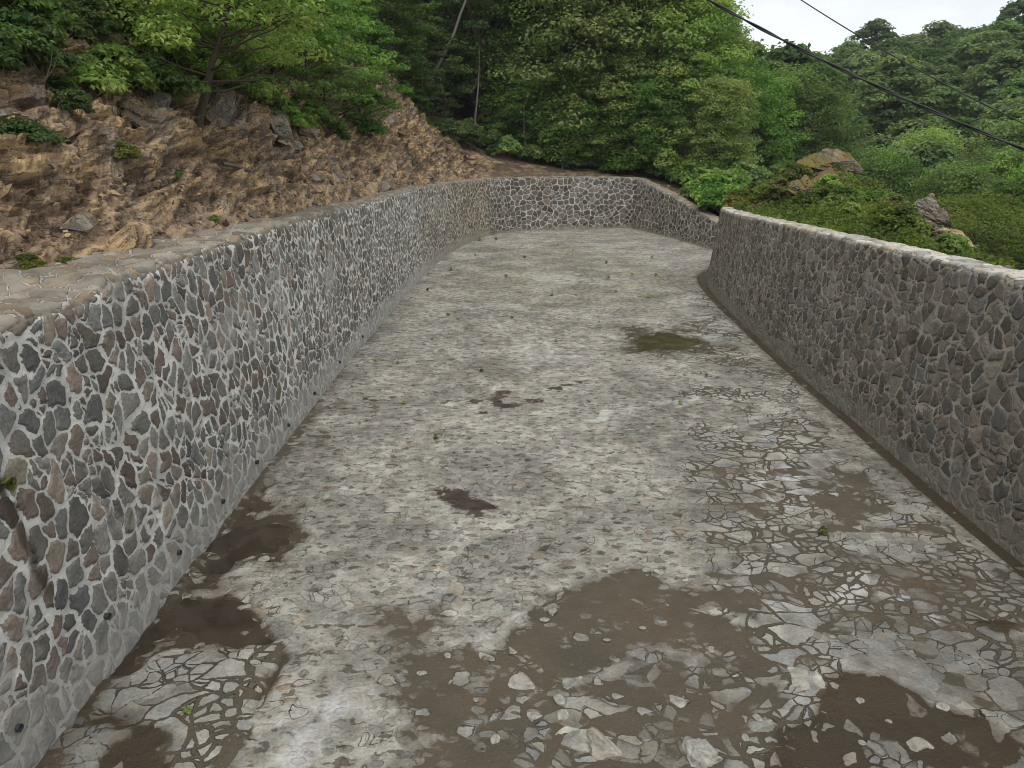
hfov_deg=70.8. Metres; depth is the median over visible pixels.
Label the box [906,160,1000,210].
valley tree
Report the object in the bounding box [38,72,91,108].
shrub
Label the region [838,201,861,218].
shrub
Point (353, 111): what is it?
shrub
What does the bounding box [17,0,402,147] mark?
dry undergrowth
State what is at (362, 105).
shrub
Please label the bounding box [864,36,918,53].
forest tree
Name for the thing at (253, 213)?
shale block
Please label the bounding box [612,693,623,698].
stone
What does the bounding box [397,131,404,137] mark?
shale block
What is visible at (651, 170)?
shrub
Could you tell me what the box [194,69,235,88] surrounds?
shrub
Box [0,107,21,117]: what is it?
shale block
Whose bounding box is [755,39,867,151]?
forest tree
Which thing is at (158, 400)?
stone wall
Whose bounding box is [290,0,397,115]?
hillside tree
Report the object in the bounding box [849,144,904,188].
valley tree
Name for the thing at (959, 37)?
forest tree
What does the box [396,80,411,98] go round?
shrub
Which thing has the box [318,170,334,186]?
shale block
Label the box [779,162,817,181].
shrub
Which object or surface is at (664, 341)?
puddle water
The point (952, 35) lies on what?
forest tree
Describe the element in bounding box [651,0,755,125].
broadleaf tree
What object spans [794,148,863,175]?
bank rock
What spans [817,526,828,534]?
weed
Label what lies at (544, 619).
stone
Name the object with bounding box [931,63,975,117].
forest tree
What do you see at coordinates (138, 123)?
shale block
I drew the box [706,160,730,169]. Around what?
shrub
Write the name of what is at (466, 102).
broadleaf tree
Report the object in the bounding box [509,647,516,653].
stone
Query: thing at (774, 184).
shrub
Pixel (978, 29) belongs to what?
forest tree
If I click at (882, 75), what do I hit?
forest tree
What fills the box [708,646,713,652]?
stone
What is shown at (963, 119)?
forest tree
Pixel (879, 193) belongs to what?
shrub
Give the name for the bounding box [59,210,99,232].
shale block
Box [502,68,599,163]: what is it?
broadleaf tree
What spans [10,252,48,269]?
shrub
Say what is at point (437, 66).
leaning trunk
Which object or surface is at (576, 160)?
shrub
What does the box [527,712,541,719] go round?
stone
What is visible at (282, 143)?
shale block
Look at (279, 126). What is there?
shale block
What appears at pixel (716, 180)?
shrub
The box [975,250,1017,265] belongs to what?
shrub
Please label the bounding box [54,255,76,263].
shrub
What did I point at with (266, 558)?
stone
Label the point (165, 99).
shale block
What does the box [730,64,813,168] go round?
valley tree
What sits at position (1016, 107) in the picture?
forest tree
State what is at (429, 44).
broadleaf tree
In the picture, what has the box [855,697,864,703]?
stone
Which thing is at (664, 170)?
shrub
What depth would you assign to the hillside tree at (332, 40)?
17.07 m
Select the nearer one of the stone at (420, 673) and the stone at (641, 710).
the stone at (641, 710)
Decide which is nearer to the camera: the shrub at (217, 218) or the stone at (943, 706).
the stone at (943, 706)
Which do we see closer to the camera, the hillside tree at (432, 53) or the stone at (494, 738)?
the stone at (494, 738)
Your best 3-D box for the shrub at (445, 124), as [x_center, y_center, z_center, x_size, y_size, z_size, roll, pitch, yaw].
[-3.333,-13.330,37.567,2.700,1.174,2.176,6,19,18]
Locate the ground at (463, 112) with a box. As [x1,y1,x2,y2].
[387,72,1023,268]
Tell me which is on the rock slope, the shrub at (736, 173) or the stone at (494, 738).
the shrub at (736, 173)
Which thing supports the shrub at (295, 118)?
on the rock slope
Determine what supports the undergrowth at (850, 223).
on the bank
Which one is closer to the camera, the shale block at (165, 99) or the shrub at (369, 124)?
the shale block at (165, 99)
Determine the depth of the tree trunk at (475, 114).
40.25 m
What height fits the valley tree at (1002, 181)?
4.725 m
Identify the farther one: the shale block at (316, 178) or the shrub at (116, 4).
the shale block at (316, 178)
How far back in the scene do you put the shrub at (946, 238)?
12.14 m
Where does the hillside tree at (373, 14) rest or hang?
on the rock slope
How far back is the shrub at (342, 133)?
21.09 m
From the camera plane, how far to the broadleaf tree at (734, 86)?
38.16 m
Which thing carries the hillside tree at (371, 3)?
on the rock slope
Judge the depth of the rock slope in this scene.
11.27 m
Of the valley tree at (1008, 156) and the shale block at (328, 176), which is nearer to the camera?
the shale block at (328, 176)
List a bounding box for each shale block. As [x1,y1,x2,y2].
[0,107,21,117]
[0,230,15,261]
[21,105,48,121]
[44,172,65,184]
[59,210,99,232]
[65,116,103,138]
[108,222,153,251]
[119,98,157,118]
[121,110,146,127]
[136,91,171,108]
[138,151,162,183]
[204,89,235,128]
[241,204,268,218]
[253,161,275,170]
[269,106,291,142]
[277,140,292,147]
[293,140,303,149]
[299,126,318,138]
[310,184,325,193]
[311,173,323,182]
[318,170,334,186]
[332,161,344,180]
[350,167,359,182]
[354,179,371,189]
[359,182,375,197]
[382,177,396,191]
[386,113,398,123]
[387,143,397,152]
[387,160,396,174]
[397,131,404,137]
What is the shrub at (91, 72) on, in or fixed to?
on the rock slope
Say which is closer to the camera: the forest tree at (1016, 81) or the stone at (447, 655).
the stone at (447, 655)
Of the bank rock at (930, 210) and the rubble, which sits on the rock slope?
the rubble
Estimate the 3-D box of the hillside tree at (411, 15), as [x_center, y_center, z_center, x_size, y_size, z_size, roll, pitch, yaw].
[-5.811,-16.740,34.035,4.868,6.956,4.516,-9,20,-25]
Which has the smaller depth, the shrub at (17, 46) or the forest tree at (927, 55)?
the shrub at (17, 46)
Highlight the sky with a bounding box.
[730,0,1023,54]
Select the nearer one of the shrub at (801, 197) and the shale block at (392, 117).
the shrub at (801, 197)
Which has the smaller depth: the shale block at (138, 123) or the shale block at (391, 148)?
the shale block at (138, 123)
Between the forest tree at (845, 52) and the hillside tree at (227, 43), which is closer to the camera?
the hillside tree at (227, 43)
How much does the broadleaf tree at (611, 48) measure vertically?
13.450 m
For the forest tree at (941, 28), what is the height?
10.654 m
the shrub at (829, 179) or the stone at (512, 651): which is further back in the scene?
the shrub at (829, 179)
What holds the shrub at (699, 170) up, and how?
on the rock slope
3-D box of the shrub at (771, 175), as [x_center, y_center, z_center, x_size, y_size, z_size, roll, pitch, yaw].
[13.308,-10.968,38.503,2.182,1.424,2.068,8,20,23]
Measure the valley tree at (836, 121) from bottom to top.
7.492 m
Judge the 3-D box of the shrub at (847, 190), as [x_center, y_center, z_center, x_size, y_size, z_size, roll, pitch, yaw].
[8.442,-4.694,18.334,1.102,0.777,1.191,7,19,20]
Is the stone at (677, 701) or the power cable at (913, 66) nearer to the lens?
the stone at (677, 701)
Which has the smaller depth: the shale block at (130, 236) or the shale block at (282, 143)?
the shale block at (130, 236)
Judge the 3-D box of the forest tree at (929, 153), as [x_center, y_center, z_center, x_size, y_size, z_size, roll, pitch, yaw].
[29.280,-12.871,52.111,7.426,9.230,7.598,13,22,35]
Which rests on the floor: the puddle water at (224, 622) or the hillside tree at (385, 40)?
the puddle water at (224, 622)
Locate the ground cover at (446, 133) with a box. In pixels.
[106,0,457,145]
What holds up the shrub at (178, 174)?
on the rock slope
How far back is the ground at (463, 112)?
44.45 m
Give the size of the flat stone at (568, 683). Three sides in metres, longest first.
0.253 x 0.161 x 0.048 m
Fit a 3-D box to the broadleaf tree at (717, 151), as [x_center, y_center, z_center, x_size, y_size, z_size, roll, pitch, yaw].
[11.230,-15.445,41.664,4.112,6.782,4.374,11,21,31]
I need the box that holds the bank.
[744,166,1015,264]
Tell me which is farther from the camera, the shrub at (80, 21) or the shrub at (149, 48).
the shrub at (149, 48)
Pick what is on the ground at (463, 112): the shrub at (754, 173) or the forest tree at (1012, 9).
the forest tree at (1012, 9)
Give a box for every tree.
[97,0,374,134]
[147,0,279,88]
[187,0,314,93]
[204,0,354,82]
[249,0,379,113]
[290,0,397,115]
[315,2,413,120]
[321,0,379,28]
[347,2,382,26]
[349,0,441,82]
[355,0,406,42]
[357,0,428,59]
[371,0,452,87]
[380,0,462,90]
[388,0,485,115]
[389,13,473,120]
[428,0,530,129]
[450,0,535,104]
[451,0,559,133]
[460,0,609,142]
[473,59,562,145]
[494,0,667,166]
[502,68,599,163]
[524,0,609,106]
[531,59,625,167]
[555,0,709,153]
[572,51,664,164]
[576,0,643,103]
[592,32,729,156]
[602,70,695,173]
[610,0,753,159]
[633,46,734,167]
[639,35,782,162]
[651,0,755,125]
[660,72,764,168]
[682,57,736,164]
[723,20,762,147]
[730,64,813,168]
[739,38,790,144]
[745,61,834,167]
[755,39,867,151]
[767,77,871,168]
[786,90,840,148]
[810,76,853,109]
[822,109,875,154]
[828,40,863,57]
[828,46,875,77]
[837,51,893,93]
[839,109,875,151]
[842,53,944,143]
[842,106,876,147]
[844,18,907,51]
[848,86,912,146]
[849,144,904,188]
[853,49,909,93]
[856,159,879,179]
[859,151,938,198]
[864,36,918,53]
[865,83,931,144]
[866,116,970,152]
[869,83,988,142]
[871,123,971,162]
[876,33,934,51]
[880,139,963,189]
[888,60,957,113]
[892,142,962,187]
[897,161,969,197]
[900,45,956,80]
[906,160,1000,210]
[911,20,960,50]
[920,148,1023,194]
[924,45,976,83]
[926,114,979,147]
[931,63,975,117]
[936,27,977,47]
[938,29,1023,100]
[950,33,984,55]
[955,142,1023,218]
[958,95,1023,159]
[959,48,1023,120]
[963,123,1021,171]
[964,18,1023,80]
[965,113,1023,171]
[968,175,1023,216]
[971,24,988,33]
[971,72,1023,126]
[977,164,1023,218]
[981,65,1023,102]
[981,79,1022,118]
[983,40,1023,102]
[996,0,1023,32]
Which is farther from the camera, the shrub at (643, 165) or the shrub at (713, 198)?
the shrub at (643, 165)
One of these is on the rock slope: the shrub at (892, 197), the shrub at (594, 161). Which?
the shrub at (594, 161)
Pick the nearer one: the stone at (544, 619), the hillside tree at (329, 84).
the stone at (544, 619)
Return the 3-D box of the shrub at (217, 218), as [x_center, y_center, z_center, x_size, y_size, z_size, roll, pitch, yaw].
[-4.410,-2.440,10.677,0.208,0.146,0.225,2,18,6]
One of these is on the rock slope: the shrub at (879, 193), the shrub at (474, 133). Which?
the shrub at (474, 133)
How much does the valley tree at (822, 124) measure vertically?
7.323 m
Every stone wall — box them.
[0,178,490,767]
[483,176,718,249]
[707,206,1023,564]
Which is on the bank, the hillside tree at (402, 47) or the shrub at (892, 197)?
the shrub at (892, 197)
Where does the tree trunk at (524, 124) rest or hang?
on the rock slope
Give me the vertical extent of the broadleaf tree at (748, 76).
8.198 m
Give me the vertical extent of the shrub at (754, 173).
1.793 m
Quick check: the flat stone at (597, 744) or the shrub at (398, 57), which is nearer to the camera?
the flat stone at (597, 744)
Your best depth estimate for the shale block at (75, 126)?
9.01 m
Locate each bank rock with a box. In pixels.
[772,174,815,195]
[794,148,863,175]
[914,193,951,236]
[932,227,976,255]
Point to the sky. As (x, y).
(792, 20)
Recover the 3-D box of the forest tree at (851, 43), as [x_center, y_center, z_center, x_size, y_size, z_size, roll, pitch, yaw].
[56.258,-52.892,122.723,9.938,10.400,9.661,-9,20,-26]
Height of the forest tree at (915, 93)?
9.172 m
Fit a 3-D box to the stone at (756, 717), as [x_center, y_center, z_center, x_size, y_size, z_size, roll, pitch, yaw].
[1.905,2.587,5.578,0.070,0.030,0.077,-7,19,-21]
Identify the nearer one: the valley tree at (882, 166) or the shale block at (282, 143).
the shale block at (282, 143)
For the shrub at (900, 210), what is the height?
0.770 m
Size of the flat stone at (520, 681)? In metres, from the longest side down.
0.294 x 0.212 x 0.090 m
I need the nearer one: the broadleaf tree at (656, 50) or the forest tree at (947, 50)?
the broadleaf tree at (656, 50)
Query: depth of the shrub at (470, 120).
40.61 m
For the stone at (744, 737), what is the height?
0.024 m
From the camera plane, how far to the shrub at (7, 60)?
8.36 m
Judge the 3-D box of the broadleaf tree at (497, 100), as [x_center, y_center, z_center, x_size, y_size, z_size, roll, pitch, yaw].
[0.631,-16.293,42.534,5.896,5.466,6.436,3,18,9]
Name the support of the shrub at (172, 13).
on the rock slope
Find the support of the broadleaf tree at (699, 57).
on the rock slope
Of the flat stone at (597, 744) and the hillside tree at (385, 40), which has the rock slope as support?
the hillside tree at (385, 40)
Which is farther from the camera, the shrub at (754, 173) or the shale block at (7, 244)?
the shrub at (754, 173)
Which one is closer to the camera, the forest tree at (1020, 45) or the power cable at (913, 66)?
the power cable at (913, 66)
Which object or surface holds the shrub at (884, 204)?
on the bank
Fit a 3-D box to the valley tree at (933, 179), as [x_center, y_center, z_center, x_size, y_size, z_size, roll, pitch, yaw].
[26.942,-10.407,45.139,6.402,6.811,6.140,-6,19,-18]
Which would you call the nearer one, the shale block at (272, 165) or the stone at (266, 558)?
the stone at (266, 558)
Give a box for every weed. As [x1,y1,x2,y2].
[182,705,192,713]
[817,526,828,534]
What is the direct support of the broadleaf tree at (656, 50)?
on the rock slope
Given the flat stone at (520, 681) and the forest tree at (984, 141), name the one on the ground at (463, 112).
the forest tree at (984, 141)
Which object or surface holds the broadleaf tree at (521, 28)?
on the ground at (463, 112)
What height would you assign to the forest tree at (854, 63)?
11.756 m
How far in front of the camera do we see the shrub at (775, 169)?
43.73 m
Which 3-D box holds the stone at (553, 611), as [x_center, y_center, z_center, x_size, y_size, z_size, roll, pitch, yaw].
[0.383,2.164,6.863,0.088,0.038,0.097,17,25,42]
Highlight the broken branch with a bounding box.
[221,161,251,171]
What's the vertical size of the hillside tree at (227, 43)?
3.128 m
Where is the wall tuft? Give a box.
[1,476,16,492]
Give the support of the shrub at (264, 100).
on the rock slope
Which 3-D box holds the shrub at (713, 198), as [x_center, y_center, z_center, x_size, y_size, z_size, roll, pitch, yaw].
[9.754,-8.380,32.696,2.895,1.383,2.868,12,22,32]
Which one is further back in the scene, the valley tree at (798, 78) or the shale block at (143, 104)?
the valley tree at (798, 78)
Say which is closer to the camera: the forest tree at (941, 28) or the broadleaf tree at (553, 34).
the broadleaf tree at (553, 34)
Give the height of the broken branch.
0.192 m
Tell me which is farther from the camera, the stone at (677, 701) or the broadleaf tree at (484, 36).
the broadleaf tree at (484, 36)
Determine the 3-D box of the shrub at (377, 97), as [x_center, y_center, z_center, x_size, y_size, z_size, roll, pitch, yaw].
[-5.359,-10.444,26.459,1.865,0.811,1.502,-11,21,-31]
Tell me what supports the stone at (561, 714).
on the floor
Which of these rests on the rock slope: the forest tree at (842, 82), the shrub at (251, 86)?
the shrub at (251, 86)
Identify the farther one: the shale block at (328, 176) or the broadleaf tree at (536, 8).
the broadleaf tree at (536, 8)
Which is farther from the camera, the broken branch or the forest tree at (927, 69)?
the forest tree at (927, 69)
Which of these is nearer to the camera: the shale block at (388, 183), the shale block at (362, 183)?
the shale block at (362, 183)
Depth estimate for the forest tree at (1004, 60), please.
79.21 m
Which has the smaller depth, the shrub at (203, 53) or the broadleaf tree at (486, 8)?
the shrub at (203, 53)
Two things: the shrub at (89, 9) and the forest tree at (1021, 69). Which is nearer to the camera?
the shrub at (89, 9)
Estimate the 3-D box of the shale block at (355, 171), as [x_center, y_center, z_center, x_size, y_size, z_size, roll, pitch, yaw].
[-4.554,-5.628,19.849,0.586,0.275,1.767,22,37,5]
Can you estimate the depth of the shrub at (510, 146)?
40.01 m
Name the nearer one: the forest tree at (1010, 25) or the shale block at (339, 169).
the shale block at (339, 169)
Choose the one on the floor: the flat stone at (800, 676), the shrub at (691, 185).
the flat stone at (800, 676)
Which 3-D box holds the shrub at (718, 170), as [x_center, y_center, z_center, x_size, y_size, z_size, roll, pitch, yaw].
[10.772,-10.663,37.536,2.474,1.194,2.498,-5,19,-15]
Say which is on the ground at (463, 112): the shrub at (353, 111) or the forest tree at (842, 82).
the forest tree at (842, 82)
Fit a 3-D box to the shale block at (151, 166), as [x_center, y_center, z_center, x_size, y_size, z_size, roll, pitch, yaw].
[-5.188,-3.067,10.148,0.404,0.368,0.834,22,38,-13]
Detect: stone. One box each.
[225,588,235,593]
[258,555,269,561]
[417,671,426,675]
[444,652,450,657]
[490,734,499,743]
[508,673,534,689]
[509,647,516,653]
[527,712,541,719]
[540,617,549,621]
[548,608,556,615]
[553,694,564,704]
[555,726,623,759]
[556,709,568,719]
[562,676,581,688]
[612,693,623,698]
[637,707,652,715]
[669,695,685,707]
[682,736,721,767]
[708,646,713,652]
[741,733,748,740]
[752,714,761,721]
[787,666,824,689]
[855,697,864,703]
[858,740,865,744]
[906,737,933,751]
[936,702,949,711]
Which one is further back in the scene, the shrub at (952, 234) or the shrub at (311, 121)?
the shrub at (311, 121)
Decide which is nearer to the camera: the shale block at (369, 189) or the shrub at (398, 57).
the shale block at (369, 189)
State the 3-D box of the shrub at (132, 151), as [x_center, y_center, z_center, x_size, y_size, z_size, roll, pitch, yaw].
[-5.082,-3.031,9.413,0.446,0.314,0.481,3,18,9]
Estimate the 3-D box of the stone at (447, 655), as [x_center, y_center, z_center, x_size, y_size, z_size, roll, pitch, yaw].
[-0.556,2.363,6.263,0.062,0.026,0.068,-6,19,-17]
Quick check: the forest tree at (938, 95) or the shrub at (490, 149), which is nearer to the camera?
the shrub at (490, 149)
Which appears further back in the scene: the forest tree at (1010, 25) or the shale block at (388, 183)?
the forest tree at (1010, 25)
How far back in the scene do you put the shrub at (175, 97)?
11.93 m
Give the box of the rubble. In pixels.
[0,100,696,269]
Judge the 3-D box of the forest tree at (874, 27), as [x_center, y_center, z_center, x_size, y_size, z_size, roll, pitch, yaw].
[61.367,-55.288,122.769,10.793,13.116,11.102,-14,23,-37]
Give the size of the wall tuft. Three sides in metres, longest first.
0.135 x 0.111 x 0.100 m
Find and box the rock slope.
[0,0,697,269]
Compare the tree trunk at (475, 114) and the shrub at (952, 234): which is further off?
the tree trunk at (475, 114)
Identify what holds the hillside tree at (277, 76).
on the rock slope
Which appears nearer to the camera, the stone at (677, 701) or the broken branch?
the stone at (677, 701)
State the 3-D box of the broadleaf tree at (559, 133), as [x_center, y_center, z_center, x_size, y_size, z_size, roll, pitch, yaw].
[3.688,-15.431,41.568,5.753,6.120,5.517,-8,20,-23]
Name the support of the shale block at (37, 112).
on the rock slope
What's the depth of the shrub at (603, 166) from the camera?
41.16 m
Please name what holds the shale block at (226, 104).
on the rock slope
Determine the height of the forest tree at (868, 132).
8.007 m
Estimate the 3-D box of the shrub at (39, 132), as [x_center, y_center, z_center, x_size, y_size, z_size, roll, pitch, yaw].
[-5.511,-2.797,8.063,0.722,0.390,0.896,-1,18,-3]
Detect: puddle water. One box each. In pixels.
[110,598,272,676]
[202,507,292,580]
[634,332,700,352]
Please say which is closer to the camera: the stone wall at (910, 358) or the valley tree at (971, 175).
the stone wall at (910, 358)
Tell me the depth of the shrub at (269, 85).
15.46 m
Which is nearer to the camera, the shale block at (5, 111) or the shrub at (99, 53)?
the shale block at (5, 111)
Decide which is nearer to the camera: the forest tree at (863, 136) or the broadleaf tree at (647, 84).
the broadleaf tree at (647, 84)
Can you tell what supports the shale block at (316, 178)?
on the rock slope
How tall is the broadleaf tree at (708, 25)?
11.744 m
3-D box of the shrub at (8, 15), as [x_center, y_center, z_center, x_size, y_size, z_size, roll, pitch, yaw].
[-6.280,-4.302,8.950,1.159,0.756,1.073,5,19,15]
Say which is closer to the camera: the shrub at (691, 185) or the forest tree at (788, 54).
the shrub at (691, 185)
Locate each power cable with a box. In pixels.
[708,0,1023,150]
[801,0,1023,123]
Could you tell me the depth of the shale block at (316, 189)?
15.99 m
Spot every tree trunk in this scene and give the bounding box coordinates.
[474,46,479,143]
[522,81,526,158]
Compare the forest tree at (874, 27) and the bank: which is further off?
the forest tree at (874, 27)
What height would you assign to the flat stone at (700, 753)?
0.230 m
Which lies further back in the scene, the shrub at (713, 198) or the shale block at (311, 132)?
the shrub at (713, 198)
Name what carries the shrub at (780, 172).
on the bank
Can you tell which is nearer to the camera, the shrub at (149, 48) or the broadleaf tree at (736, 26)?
the shrub at (149, 48)
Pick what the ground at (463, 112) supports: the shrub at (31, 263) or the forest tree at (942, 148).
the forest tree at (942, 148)
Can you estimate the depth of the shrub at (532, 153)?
40.73 m
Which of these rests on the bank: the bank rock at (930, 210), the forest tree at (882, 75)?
the bank rock at (930, 210)
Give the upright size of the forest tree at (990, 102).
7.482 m
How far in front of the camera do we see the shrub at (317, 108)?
18.80 m
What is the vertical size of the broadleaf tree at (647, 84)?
5.830 m
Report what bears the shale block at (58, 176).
on the rock slope
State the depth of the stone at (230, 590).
7.18 m
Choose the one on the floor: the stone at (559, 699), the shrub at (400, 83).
the stone at (559, 699)
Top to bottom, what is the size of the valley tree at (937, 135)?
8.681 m
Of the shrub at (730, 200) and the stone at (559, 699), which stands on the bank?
the shrub at (730, 200)
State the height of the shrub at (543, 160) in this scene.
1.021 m
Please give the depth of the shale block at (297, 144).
16.96 m
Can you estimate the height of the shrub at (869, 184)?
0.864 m
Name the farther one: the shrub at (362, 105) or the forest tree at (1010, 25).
the forest tree at (1010, 25)
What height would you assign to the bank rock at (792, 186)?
0.822 m
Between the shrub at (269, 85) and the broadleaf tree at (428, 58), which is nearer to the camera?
the shrub at (269, 85)
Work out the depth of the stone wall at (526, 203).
38.13 m
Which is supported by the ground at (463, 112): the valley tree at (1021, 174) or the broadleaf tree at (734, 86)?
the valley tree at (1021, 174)
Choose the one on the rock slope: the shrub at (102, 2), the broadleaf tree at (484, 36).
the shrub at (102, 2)
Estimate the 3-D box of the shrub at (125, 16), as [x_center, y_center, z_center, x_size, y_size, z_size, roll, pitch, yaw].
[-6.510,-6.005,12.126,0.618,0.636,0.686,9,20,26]
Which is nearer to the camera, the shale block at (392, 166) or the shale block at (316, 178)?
the shale block at (316, 178)
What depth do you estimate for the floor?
7.54 m
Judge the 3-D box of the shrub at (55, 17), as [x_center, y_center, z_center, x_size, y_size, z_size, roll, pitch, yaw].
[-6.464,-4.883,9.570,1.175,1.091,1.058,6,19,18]
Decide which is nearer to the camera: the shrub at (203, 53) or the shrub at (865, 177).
the shrub at (203, 53)
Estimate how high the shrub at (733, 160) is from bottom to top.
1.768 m
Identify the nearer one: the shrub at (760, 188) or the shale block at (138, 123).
the shale block at (138, 123)
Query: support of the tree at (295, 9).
on the rock slope
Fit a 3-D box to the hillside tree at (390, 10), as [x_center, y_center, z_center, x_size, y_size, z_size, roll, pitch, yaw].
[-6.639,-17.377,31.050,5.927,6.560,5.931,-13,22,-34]
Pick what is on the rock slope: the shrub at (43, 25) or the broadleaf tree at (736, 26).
the shrub at (43, 25)
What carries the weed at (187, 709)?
on the floor
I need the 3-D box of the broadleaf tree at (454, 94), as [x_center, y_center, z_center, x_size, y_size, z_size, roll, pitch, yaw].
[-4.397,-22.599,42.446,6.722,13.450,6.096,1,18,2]
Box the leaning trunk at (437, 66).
[426,0,466,85]
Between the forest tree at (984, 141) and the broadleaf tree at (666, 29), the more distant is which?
the forest tree at (984, 141)
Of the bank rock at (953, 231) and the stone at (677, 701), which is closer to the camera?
the stone at (677, 701)
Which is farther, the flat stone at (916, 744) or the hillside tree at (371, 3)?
the hillside tree at (371, 3)
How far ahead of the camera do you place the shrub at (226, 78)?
13.80 m
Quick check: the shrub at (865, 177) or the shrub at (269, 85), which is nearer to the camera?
the shrub at (269, 85)
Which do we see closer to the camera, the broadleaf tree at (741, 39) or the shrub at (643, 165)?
the shrub at (643, 165)
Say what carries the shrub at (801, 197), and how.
on the bank
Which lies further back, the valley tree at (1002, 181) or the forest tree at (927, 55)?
the forest tree at (927, 55)
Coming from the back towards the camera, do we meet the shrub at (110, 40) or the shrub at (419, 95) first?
the shrub at (419, 95)
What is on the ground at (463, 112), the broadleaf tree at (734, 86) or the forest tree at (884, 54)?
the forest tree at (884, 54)
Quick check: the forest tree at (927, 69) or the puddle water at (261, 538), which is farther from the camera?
the forest tree at (927, 69)
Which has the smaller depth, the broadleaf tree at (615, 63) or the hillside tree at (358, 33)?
the hillside tree at (358, 33)
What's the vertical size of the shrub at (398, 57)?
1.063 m
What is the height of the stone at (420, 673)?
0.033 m
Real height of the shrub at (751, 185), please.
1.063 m
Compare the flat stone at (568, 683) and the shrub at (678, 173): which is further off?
the shrub at (678, 173)
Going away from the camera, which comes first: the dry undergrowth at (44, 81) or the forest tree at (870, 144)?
the dry undergrowth at (44, 81)
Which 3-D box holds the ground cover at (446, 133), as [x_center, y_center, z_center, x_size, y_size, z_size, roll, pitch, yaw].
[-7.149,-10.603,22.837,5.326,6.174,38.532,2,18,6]
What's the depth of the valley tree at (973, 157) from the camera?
47.89 m
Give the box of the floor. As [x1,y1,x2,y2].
[35,228,1023,767]
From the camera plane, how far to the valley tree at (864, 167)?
46.80 m
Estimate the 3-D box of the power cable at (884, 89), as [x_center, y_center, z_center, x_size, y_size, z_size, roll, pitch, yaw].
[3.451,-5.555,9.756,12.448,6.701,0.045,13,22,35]
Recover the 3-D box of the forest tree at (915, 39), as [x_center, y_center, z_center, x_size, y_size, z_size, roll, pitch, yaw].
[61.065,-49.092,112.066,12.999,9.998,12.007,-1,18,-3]
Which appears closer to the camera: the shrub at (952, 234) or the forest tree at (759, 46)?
the shrub at (952, 234)
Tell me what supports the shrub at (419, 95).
on the rock slope
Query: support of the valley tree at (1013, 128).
on the ground at (463, 112)
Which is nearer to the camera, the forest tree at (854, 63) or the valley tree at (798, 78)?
the valley tree at (798, 78)
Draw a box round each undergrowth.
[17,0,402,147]
[733,163,1023,269]
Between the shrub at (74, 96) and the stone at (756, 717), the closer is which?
the stone at (756, 717)
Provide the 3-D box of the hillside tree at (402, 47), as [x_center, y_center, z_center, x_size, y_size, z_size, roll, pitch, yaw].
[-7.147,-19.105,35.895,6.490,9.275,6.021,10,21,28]
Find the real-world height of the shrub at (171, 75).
0.851 m
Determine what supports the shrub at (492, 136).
on the rock slope
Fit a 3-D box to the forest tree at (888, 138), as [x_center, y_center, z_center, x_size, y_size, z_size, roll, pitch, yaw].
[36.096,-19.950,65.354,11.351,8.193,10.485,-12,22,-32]
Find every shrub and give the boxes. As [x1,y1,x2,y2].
[0,0,76,36]
[0,5,61,68]
[0,14,61,63]
[0,23,24,76]
[0,116,69,146]
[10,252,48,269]
[11,12,82,79]
[25,0,97,42]
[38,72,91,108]
[45,54,132,98]
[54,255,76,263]
[57,89,95,121]
[69,0,118,43]
[72,0,104,5]
[74,41,159,100]
[85,28,121,44]
[107,0,128,14]
[111,6,142,36]
[111,53,211,95]
[112,140,142,164]
[121,17,197,69]
[132,4,209,35]
[145,77,190,102]
[159,35,237,83]
[175,171,183,178]
[192,47,248,93]
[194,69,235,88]
[207,214,221,221]
[223,61,272,104]
[239,78,285,102]
[247,72,288,110]
[262,98,306,127]
[288,94,329,117]
[291,112,319,131]
[316,111,347,133]
[327,118,350,141]
[340,104,360,127]
[343,89,365,107]
[350,114,389,138]
[359,89,390,108]
[367,42,409,68]
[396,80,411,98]
[409,89,433,113]
[433,117,470,138]
[454,117,483,137]
[458,125,485,151]
[475,128,509,146]
[485,144,505,156]
[495,134,524,157]
[513,144,548,162]
[533,150,562,163]
[556,153,587,169]
[579,149,608,168]
[596,154,633,173]
[627,154,656,174]
[644,156,669,177]
[655,156,692,179]
[665,160,713,182]
[679,166,717,186]
[680,172,720,198]
[690,173,745,207]
[694,184,740,213]
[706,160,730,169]
[710,167,726,173]
[716,166,751,188]
[721,187,752,207]
[722,159,768,183]
[727,152,757,167]
[741,181,761,198]
[751,181,768,199]
[757,165,773,180]
[758,176,791,201]
[766,163,786,175]
[772,168,792,178]
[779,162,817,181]
[783,192,822,210]
[811,173,842,193]
[821,184,864,206]
[838,187,913,206]
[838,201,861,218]
[853,174,872,181]
[859,179,891,193]
[862,202,923,223]
[869,203,930,233]
[880,193,908,205]
[927,233,971,257]
[936,232,971,254]
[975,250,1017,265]
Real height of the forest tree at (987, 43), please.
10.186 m
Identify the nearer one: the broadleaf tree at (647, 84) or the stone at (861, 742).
the stone at (861, 742)
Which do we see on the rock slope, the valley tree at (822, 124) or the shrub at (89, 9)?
the shrub at (89, 9)
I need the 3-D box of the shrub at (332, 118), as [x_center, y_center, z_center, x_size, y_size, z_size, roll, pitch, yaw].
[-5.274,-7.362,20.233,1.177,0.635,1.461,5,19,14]
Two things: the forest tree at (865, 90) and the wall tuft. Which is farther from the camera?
the forest tree at (865, 90)
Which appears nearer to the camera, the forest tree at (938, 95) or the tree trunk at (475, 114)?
the tree trunk at (475, 114)
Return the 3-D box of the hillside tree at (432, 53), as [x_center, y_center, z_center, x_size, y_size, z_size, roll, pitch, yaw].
[-4.688,-16.383,38.041,5.475,6.055,5.471,2,18,7]

